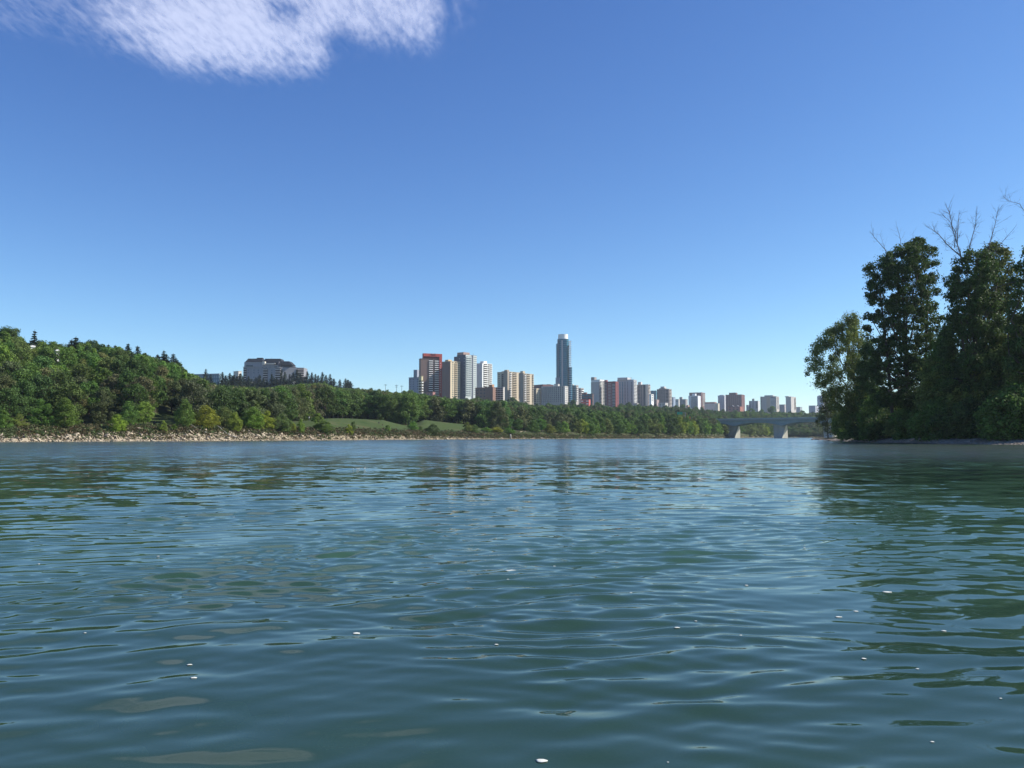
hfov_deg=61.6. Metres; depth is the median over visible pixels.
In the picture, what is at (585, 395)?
terraced condo
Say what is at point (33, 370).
bush
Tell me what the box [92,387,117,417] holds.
leafy tree
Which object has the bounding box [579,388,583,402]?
white block
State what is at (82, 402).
leafy tree
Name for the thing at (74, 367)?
leafy tree
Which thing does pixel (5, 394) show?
leafy tree
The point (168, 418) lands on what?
lawn
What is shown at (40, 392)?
leafy tree
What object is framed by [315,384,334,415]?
leafy tree
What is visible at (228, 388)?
leafy tree
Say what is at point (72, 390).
leafy tree
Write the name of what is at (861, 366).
understory tree
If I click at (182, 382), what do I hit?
leafy tree
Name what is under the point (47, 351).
leafy tree
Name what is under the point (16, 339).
leafy tree
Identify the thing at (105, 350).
leafy tree
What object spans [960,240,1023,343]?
poplar tree
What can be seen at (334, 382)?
conifer tree
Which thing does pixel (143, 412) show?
bush
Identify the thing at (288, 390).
leafy tree
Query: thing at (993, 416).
shrub
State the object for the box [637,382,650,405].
striped tower
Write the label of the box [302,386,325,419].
bush
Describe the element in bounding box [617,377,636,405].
wide grey tower
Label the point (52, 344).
leafy tree
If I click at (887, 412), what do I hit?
shore shrub
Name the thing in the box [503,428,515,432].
bush
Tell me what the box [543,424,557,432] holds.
bush
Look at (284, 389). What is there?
bush
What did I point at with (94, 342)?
leafy tree
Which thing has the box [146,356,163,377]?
leafy tree
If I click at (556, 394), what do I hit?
ribbed building
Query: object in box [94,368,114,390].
leafy tree
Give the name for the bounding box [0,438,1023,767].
water
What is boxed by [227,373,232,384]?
conifer tree
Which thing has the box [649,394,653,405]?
white block
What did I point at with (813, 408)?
grey block
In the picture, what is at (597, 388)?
pale tower
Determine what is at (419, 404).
leafy tree
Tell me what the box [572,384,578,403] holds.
stone block
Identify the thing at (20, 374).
leafy tree
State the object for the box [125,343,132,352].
conifer tree
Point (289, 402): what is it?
leafy tree
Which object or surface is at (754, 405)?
blue striped block
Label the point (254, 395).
leafy tree
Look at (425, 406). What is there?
leafy tree
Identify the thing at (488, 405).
leafy tree
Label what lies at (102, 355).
leafy tree
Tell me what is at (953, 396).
understory tree
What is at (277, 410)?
leafy tree
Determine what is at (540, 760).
foam fleck
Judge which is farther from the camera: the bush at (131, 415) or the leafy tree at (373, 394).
the leafy tree at (373, 394)
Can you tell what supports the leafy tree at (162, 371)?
on the hillside
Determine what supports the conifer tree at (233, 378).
on the hillside
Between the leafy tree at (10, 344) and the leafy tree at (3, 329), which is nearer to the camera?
the leafy tree at (10, 344)
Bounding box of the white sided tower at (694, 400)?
[688,394,700,408]
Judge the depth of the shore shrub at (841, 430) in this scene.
194.30 m
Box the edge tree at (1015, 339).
[987,188,1023,373]
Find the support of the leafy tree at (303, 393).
on the hillside
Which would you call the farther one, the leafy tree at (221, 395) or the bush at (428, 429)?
the bush at (428, 429)
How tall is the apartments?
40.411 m
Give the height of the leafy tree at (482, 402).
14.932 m
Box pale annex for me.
[715,403,719,410]
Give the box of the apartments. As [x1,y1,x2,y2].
[496,387,504,400]
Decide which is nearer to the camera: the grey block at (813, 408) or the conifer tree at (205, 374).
the conifer tree at (205, 374)
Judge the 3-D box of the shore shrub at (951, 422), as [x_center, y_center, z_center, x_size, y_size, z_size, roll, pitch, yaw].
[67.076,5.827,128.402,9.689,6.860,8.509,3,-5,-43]
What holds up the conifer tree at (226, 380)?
on the hillside
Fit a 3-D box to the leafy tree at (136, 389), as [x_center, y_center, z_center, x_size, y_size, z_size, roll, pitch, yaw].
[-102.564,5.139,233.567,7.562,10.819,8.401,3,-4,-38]
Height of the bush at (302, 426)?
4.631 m
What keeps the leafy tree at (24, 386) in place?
on the hillside
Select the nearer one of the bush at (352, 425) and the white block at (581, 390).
the bush at (352, 425)
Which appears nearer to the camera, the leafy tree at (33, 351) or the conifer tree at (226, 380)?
the leafy tree at (33, 351)
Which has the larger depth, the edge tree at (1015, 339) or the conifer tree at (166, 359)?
the conifer tree at (166, 359)
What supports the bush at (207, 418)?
on the hillside
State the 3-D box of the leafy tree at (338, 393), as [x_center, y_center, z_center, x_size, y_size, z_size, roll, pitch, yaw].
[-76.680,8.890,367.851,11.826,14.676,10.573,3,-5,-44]
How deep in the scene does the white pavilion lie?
904.91 m
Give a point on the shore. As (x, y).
(331, 438)
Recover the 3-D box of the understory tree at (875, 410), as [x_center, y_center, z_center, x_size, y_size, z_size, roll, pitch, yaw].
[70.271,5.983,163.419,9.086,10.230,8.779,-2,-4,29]
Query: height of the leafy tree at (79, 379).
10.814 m
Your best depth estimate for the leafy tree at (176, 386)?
264.16 m
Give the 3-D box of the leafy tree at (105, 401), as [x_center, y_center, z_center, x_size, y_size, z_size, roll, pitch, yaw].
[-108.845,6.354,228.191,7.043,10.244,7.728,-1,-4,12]
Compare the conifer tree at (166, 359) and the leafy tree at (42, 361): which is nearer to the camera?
the leafy tree at (42, 361)
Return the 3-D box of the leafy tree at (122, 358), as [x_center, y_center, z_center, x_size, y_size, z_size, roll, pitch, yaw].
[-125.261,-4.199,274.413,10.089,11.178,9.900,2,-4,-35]
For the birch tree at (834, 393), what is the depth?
177.28 m
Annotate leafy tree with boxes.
[0,326,17,337]
[0,327,26,343]
[0,331,11,343]
[0,345,12,374]
[0,360,24,400]
[0,375,20,407]
[0,388,31,422]
[3,340,15,351]
[3,363,22,377]
[5,351,19,370]
[5,380,37,420]
[10,348,31,368]
[10,368,39,404]
[12,335,24,347]
[13,340,31,364]
[25,372,56,415]
[26,356,56,382]
[28,349,37,361]
[31,345,59,365]
[35,340,48,347]
[37,366,51,376]
[38,370,75,415]
[42,383,89,424]
[43,341,62,348]
[48,346,78,371]
[49,365,61,383]
[55,364,68,373]
[67,362,86,377]
[70,364,96,389]
[71,376,87,398]
[71,396,88,420]
[74,341,92,358]
[74,350,89,363]
[79,359,90,377]
[79,380,100,415]
[83,352,101,367]
[86,339,99,351]
[88,357,100,382]
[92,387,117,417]
[94,344,105,350]
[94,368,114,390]
[95,356,122,382]
[97,347,110,355]
[97,352,106,362]
[98,374,124,406]
[108,354,128,369]
[108,358,126,382]
[111,349,129,360]
[114,369,137,404]
[119,383,149,411]
[120,376,157,414]
[121,358,149,381]
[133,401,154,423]
[137,355,151,376]
[141,377,159,410]
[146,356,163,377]
[151,375,168,411]
[157,361,170,386]
[157,381,182,412]
[165,372,180,394]
[166,363,181,376]
[173,378,186,397]
[175,381,213,423]
[203,387,237,419]
[224,388,249,420]
[234,389,267,422]
[257,388,271,415]
[270,391,299,419]
[270,397,290,417]
[280,387,295,406]
[311,386,343,418]
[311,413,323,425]
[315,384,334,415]
[321,388,346,417]
[336,389,355,417]
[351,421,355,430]
[359,395,375,417]
[369,392,385,417]
[381,395,400,417]
[399,393,419,423]
[401,393,424,416]
[412,393,421,420]
[417,395,432,421]
[479,400,488,426]
[480,402,499,423]
[511,418,523,429]
[535,419,546,431]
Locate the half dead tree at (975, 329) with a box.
[923,194,1016,395]
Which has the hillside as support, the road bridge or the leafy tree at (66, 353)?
the leafy tree at (66, 353)
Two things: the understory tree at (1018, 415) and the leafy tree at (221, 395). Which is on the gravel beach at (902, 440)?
the understory tree at (1018, 415)
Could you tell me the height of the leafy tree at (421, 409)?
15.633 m
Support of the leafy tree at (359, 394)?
on the hillside
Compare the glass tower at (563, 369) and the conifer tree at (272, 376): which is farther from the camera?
the glass tower at (563, 369)
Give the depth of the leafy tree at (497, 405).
420.95 m
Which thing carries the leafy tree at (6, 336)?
on the hillside
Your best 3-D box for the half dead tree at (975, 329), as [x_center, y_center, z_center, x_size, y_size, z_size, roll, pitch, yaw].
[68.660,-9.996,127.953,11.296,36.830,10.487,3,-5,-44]
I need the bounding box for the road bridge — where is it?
[710,417,834,437]
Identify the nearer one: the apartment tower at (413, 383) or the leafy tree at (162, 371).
the leafy tree at (162, 371)
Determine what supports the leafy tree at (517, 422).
on the hillside
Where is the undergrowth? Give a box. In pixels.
[0,422,823,440]
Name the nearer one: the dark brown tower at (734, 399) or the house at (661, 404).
the house at (661, 404)
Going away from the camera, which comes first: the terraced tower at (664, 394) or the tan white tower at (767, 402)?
the terraced tower at (664, 394)
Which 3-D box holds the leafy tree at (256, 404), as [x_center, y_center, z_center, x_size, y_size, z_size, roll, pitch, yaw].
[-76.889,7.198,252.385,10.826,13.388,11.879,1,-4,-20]
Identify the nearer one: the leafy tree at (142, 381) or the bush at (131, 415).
the bush at (131, 415)
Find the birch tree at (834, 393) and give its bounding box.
[803,310,872,427]
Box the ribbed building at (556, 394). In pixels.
[541,384,567,404]
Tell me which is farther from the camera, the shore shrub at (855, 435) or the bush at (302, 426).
the bush at (302, 426)
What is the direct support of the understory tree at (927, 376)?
on the island ground at (829, 438)
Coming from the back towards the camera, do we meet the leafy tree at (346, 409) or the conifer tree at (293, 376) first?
the conifer tree at (293, 376)
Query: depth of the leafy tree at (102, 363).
260.67 m
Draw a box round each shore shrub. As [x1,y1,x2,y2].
[831,417,848,440]
[845,415,867,440]
[861,410,890,441]
[874,407,901,438]
[926,400,976,439]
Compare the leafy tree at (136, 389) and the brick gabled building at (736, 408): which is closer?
the leafy tree at (136, 389)
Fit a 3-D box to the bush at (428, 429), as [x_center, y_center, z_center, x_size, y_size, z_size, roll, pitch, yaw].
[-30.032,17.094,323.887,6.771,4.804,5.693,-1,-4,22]
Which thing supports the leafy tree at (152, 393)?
on the hillside
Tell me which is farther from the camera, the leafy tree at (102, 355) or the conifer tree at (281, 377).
the conifer tree at (281, 377)
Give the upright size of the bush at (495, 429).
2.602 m
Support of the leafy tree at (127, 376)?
on the hillside
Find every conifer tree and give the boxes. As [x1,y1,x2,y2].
[29,331,38,345]
[70,337,78,351]
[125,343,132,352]
[133,345,141,354]
[161,354,181,375]
[169,354,184,371]
[202,369,209,381]
[217,372,225,384]
[218,375,230,385]
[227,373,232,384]
[231,375,240,386]
[259,378,265,387]
[268,374,273,385]
[279,370,284,385]
[290,372,295,382]
[331,379,338,386]
[342,378,348,387]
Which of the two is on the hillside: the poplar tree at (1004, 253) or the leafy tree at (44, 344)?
the leafy tree at (44, 344)
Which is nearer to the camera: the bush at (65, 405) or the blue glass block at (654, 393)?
the bush at (65, 405)
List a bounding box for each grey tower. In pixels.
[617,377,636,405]
[817,395,824,409]
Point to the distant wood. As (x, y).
(597, 417)
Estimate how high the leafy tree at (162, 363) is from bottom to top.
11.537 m
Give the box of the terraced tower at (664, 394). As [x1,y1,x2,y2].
[657,386,671,406]
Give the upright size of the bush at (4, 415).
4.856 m
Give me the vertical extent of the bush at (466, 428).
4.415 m
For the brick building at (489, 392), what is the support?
on the hillside
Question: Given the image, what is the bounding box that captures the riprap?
[0,430,714,441]
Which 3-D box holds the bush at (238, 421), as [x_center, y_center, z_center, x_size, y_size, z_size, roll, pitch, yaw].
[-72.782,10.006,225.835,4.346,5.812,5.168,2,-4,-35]
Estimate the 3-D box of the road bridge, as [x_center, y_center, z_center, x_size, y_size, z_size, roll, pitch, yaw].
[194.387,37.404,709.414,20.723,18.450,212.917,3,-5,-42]
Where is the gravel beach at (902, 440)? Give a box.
[810,438,1023,444]
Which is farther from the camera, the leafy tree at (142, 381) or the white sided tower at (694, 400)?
the white sided tower at (694, 400)
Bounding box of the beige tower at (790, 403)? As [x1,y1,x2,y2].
[785,396,795,412]
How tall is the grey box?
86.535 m
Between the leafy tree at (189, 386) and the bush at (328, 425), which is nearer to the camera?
the leafy tree at (189, 386)
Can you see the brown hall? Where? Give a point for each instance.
(709, 405)
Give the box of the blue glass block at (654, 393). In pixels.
[650,391,656,399]
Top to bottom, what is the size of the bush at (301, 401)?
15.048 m
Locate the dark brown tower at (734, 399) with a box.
[726,393,744,411]
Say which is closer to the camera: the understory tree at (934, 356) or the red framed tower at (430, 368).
the understory tree at (934, 356)
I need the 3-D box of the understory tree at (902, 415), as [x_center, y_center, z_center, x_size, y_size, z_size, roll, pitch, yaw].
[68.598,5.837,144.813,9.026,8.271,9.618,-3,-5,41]
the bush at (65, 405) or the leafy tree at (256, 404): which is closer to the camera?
the bush at (65, 405)
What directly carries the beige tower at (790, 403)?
on the hillside
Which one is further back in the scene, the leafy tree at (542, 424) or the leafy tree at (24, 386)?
the leafy tree at (542, 424)
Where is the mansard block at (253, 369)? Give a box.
[243,358,306,384]
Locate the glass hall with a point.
(215, 377)
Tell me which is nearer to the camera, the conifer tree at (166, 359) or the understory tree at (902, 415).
the understory tree at (902, 415)
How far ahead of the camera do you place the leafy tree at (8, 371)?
237.92 m
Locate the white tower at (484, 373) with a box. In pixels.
[477,361,491,387]
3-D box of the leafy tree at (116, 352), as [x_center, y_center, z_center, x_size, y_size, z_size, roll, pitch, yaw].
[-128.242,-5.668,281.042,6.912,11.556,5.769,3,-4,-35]
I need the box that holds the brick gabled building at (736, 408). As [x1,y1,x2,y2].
[728,405,742,411]
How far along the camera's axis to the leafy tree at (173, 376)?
282.01 m
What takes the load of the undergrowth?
on the shore
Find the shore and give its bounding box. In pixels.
[18,435,821,441]
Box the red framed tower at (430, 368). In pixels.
[419,353,441,397]
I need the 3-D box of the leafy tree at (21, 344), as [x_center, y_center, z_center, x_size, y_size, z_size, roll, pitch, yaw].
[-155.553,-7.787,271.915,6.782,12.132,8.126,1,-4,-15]
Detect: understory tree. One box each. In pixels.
[840,381,874,440]
[851,338,885,430]
[854,391,897,440]
[888,399,918,439]
[912,354,950,438]
[926,325,960,402]
[943,344,1003,438]
[951,390,991,438]
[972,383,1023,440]
[1010,393,1023,438]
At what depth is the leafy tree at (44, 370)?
238.93 m
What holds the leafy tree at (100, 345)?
on the hillside
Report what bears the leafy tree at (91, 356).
on the hillside
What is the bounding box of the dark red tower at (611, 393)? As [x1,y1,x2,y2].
[604,380,618,406]
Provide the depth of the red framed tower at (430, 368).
1139.16 m
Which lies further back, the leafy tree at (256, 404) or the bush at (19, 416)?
the leafy tree at (256, 404)
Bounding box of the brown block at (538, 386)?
[534,384,553,388]
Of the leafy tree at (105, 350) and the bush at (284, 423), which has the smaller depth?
the bush at (284, 423)
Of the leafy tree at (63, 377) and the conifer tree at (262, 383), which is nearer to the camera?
the leafy tree at (63, 377)
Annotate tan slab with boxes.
[497,370,519,401]
[519,371,533,404]
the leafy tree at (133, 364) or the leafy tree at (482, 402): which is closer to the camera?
the leafy tree at (133, 364)
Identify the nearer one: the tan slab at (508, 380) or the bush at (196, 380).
the bush at (196, 380)
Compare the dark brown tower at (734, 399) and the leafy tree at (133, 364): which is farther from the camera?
the dark brown tower at (734, 399)
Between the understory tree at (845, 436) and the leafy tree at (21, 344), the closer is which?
the understory tree at (845, 436)
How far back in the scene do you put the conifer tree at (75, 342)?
304.85 m
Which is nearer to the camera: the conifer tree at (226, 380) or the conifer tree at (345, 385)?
the conifer tree at (226, 380)
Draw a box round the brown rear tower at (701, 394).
[689,392,704,409]
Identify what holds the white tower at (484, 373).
on the hillside
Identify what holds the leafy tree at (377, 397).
on the lawn at (168, 418)
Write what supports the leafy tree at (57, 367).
on the hillside
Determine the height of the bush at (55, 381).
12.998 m
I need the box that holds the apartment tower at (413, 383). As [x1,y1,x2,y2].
[409,370,418,392]
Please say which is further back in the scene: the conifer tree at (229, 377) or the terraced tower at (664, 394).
the terraced tower at (664, 394)
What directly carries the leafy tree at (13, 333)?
on the hillside
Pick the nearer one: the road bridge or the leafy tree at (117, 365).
the leafy tree at (117, 365)
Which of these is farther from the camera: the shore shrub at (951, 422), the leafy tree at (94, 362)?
the leafy tree at (94, 362)
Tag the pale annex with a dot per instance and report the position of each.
(717, 406)
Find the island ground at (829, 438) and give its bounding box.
[813,437,891,438]
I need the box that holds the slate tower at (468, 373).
[454,352,476,399]
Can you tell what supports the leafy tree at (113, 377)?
on the hillside
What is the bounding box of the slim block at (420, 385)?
[418,376,422,393]
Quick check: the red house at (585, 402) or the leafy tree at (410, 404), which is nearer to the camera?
the leafy tree at (410, 404)
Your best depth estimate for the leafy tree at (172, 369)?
295.04 m
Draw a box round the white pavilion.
[233,371,241,377]
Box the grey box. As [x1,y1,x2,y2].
[718,395,725,410]
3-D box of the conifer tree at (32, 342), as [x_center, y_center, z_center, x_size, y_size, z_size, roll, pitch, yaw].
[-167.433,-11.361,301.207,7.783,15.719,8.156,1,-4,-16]
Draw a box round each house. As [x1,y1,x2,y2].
[581,399,589,405]
[658,403,667,406]
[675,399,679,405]
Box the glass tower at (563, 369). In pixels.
[556,334,571,403]
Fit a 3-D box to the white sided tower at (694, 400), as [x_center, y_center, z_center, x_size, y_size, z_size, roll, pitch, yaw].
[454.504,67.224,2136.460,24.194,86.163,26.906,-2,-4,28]
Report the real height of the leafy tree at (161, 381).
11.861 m
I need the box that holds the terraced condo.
[582,392,593,404]
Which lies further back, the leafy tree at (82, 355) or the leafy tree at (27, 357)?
the leafy tree at (82, 355)
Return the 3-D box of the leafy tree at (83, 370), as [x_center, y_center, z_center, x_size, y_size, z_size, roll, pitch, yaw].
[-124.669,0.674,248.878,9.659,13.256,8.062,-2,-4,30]
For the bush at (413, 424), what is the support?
on the lawn at (168, 418)
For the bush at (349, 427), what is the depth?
267.18 m
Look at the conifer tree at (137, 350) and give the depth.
319.18 m
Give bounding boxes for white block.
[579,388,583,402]
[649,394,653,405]
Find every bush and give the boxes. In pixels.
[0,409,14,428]
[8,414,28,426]
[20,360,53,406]
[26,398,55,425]
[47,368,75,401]
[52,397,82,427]
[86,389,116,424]
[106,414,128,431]
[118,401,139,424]
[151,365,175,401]
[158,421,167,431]
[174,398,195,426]
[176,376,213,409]
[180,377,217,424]
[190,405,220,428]
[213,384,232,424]
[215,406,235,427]
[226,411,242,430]
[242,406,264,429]
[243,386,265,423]
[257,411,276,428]
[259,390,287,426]
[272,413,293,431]
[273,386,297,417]
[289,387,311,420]
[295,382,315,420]
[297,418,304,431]
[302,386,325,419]
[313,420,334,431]
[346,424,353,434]
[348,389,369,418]
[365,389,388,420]
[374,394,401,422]
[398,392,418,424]
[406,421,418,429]
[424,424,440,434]
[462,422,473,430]
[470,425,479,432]
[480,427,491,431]
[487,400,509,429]
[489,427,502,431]
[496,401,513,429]
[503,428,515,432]
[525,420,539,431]
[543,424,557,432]
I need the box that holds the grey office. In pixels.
[679,397,687,407]
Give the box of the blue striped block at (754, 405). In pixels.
[749,399,759,411]
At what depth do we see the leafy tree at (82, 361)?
267.40 m
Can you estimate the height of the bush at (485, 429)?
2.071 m
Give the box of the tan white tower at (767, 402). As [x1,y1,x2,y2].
[760,395,778,413]
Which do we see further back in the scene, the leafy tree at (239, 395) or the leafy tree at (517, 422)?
the leafy tree at (517, 422)
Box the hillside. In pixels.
[0,389,823,435]
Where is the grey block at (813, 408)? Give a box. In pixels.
[809,405,818,412]
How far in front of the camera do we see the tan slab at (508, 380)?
1360.31 m
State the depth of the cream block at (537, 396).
1293.67 m
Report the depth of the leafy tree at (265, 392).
267.17 m
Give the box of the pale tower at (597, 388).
[591,377,603,404]
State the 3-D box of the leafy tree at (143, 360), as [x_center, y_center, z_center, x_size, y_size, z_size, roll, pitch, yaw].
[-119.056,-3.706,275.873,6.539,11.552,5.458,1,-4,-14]
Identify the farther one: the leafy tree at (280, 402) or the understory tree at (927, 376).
the leafy tree at (280, 402)
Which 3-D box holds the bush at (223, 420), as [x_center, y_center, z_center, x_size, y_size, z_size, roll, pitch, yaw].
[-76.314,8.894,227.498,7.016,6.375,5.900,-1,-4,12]
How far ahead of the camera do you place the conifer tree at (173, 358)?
331.15 m
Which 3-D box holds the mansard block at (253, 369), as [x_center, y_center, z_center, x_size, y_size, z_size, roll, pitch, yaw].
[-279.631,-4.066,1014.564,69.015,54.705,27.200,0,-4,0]
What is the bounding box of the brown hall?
[704,402,716,410]
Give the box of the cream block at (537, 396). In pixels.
[533,388,540,404]
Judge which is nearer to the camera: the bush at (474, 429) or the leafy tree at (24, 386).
the leafy tree at (24, 386)
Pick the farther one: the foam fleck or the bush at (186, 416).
the bush at (186, 416)
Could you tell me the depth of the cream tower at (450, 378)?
1118.07 m
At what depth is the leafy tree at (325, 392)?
360.87 m
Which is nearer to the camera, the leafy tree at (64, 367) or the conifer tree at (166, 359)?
the leafy tree at (64, 367)
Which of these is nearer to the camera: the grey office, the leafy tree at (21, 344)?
the leafy tree at (21, 344)
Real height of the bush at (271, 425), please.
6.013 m
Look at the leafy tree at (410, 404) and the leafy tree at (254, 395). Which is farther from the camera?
the leafy tree at (410, 404)
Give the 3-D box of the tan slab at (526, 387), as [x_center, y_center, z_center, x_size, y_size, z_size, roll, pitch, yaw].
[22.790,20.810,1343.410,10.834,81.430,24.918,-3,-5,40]
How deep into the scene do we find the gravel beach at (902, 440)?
124.51 m
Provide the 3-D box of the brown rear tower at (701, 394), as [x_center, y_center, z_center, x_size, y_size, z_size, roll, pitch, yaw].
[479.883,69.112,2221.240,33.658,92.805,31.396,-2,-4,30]
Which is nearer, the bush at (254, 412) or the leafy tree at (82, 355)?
the bush at (254, 412)
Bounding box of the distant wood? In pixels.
[0,339,837,435]
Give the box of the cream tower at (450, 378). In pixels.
[442,360,459,398]
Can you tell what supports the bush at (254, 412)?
on the hillside
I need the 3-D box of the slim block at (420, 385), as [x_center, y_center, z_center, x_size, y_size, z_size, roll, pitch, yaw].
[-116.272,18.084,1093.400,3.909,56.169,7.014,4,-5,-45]
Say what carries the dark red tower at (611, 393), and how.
on the hillside
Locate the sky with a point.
(690, 193)
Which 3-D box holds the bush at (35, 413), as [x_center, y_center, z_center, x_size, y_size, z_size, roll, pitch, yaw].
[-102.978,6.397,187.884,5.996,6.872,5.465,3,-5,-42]
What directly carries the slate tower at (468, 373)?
on the hillside
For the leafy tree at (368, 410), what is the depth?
388.93 m
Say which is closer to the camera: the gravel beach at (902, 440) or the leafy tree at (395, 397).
the gravel beach at (902, 440)
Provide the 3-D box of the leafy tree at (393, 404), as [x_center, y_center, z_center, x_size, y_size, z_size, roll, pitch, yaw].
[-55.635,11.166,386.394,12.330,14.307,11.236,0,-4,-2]
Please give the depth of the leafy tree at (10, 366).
230.79 m
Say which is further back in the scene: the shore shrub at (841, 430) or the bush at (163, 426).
the bush at (163, 426)
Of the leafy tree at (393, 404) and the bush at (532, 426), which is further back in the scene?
the bush at (532, 426)
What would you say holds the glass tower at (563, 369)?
on the hillside
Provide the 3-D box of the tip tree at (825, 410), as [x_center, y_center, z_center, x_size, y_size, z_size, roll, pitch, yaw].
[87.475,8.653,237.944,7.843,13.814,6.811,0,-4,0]
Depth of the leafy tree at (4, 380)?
218.57 m
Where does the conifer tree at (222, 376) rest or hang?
on the hillside
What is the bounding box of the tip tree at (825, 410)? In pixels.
[813,393,833,438]
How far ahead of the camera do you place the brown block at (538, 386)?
1511.40 m
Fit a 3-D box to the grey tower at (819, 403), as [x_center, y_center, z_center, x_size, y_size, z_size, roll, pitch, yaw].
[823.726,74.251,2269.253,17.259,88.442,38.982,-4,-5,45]
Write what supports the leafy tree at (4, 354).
on the hillside
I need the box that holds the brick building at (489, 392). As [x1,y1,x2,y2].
[475,384,495,400]
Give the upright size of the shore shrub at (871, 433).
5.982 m
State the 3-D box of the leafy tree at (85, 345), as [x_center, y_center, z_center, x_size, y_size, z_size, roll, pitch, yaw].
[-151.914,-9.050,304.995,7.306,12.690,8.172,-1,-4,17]
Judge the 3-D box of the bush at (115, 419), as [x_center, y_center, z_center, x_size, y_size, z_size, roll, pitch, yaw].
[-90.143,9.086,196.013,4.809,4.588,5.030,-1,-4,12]
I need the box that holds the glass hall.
[195,373,220,383]
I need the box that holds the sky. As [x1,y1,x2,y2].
[0,0,1023,413]
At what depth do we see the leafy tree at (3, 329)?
298.00 m
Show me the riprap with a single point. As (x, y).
(179, 439)
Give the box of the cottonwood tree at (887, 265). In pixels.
[860,221,944,438]
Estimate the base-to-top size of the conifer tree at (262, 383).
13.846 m
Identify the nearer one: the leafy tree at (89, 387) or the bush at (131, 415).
the bush at (131, 415)
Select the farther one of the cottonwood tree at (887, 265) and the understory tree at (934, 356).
the cottonwood tree at (887, 265)
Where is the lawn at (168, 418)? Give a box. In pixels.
[132,410,480,430]
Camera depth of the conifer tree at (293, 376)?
781.74 m
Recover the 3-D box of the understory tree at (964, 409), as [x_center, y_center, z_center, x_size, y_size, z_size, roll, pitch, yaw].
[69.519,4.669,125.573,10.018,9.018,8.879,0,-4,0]

